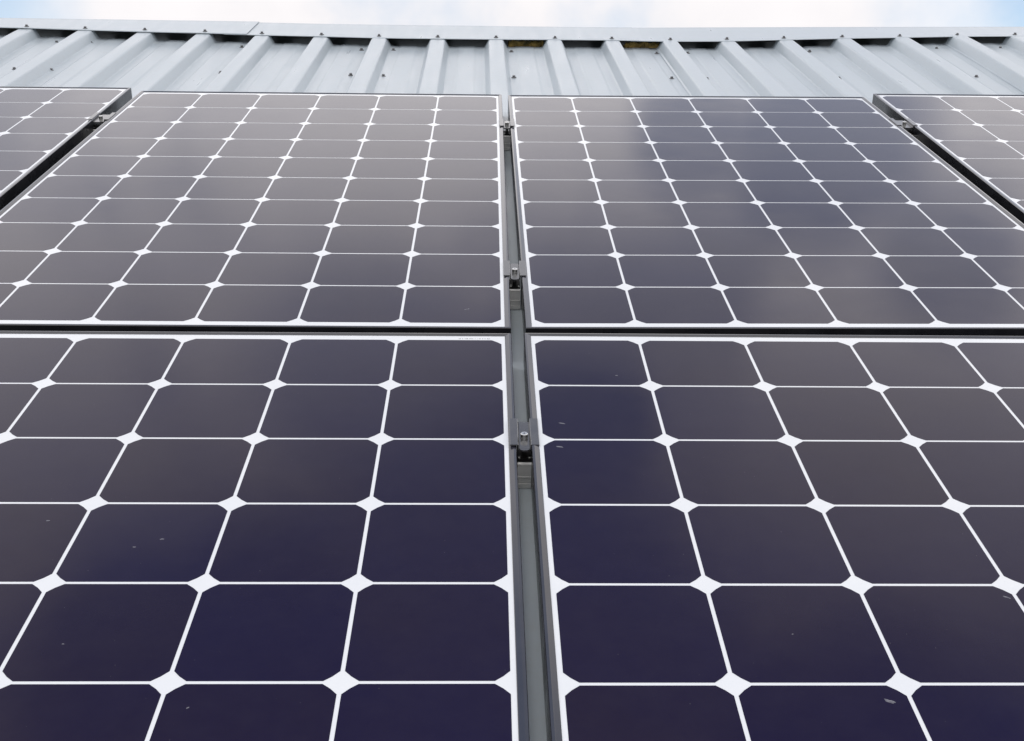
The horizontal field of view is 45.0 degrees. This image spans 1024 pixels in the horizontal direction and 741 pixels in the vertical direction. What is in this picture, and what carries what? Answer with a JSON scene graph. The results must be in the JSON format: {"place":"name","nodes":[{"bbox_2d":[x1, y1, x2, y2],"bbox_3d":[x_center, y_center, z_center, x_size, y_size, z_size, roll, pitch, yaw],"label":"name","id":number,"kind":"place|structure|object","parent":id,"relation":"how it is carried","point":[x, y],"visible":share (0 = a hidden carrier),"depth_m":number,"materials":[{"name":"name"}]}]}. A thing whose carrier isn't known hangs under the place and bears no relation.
{"place":"outdoors","nodes":[
{"label":"outdoors","id":0,"kind":"place"},
{"bbox_2d":[0,0,1023,27],"label":"sky","id":1,"kind":"structure","parent":0,"point":[532,13],"materials":[{"name":"white"}]},
{"label":"ground","id":2,"kind":"structure","parent":0,"visible":0},
{"bbox_2d":[0,18,1023,740],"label":"roof","id":3,"kind":"structure","parent":2,"relation":"on","point":[138,56],"depth_m":4.16,"materials":[{"name":"metal"}]},
{"bbox_2d":[0,86,131,209],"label":"solar panel","id":4,"kind":"object","parent":3,"relation":"on","point":[43,130],"visible":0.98,"depth_m":3.00,"materials":[{"name":"black glass"}]},
{"bbox_2d":[87,112,115,130],"bbox_3d":[-1.019,-0.605,3.080,0.051,0.062,0.077,0,25,-1],"label":"panel clamp","id":5,"kind":"object","parent":3,"relation":"attached to","point":[101,119],"visible":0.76,"depth_m":3.06,"materials":[{"name":"metal"}]},
{"bbox_2d":[0,91,510,332],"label":"solar panel","id":6,"kind":"object","parent":3,"relation":"on","point":[170,211],"visible":1,"depth_m":2.35,"materials":[{"name":"black glass"}]},
{"bbox_2d":[0,331,529,740],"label":"solar panel","id":7,"kind":"object","parent":3,"relation":"on","point":[259,536],"visible":1,"depth_m":1.35,"materials":[{"name":"black glass"}]},
{"bbox_2d":[499,119,514,149],"bbox_3d":[-0.013,-0.589,3.075,0.038,0.063,0.077,0,25,-1],"label":"panel clamp","id":8,"kind":"object","parent":3,"relation":"attached to","point":[506,125],"visible":0.94,"depth_m":3.05,"materials":[{"name":"metal"}]},
{"bbox_2d":[503,261,525,308],"bbox_3d":[0.004,-0.149,2.132,0.038,0.063,0.077,0,25,-1],"label":"panel clamp","id":9,"kind":"object","parent":3,"relation":"attached to","point":[514,272],"visible":0.94,"depth_m":2.11,"materials":[{"name":"metal"}]},
{"bbox_2d":[509,418,539,487],"bbox_3d":[0.015,0.105,1.589,0.037,0.063,0.077,0,25,-1],"label":"panel clamp","id":10,"kind":"object","parent":3,"relation":"attached to","point":[524,437],"visible":0.98,"depth_m":1.56,"materials":[{"name":"metal"}]},
{"bbox_2d":[508,95,1023,335],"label":"solar panel","id":11,"kind":"object","parent":3,"relation":"on","point":[772,215],"visible":0.99,"depth_m":2.37,"materials":[{"name":"black glass"}]},
{"bbox_2d":[524,333,1023,740],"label":"solar panel","id":12,"kind":"object","parent":3,"relation":"on","point":[751,537],"visible":1,"depth_m":1.37,"materials":[{"name":"black glass"}]},
{"bbox_2d":[889,118,917,135],"bbox_3d":[0.987,-0.601,3.129,0.051,0.063,0.077,0,25,-1],"label":"panel clamp","id":13,"kind":"object","parent":3,"relation":"attached to","point":[907,123],"visible":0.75,"depth_m":3.11,"materials":[{"name":"metal"}]},
{"bbox_2d":[872,94,1023,223],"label":"solar panel","id":14,"kind":"object","parent":3,"relation":"on","point":[977,140],"visible":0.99,"depth_m":3.04,"materials":[{"name":"black glass"}]}
]}

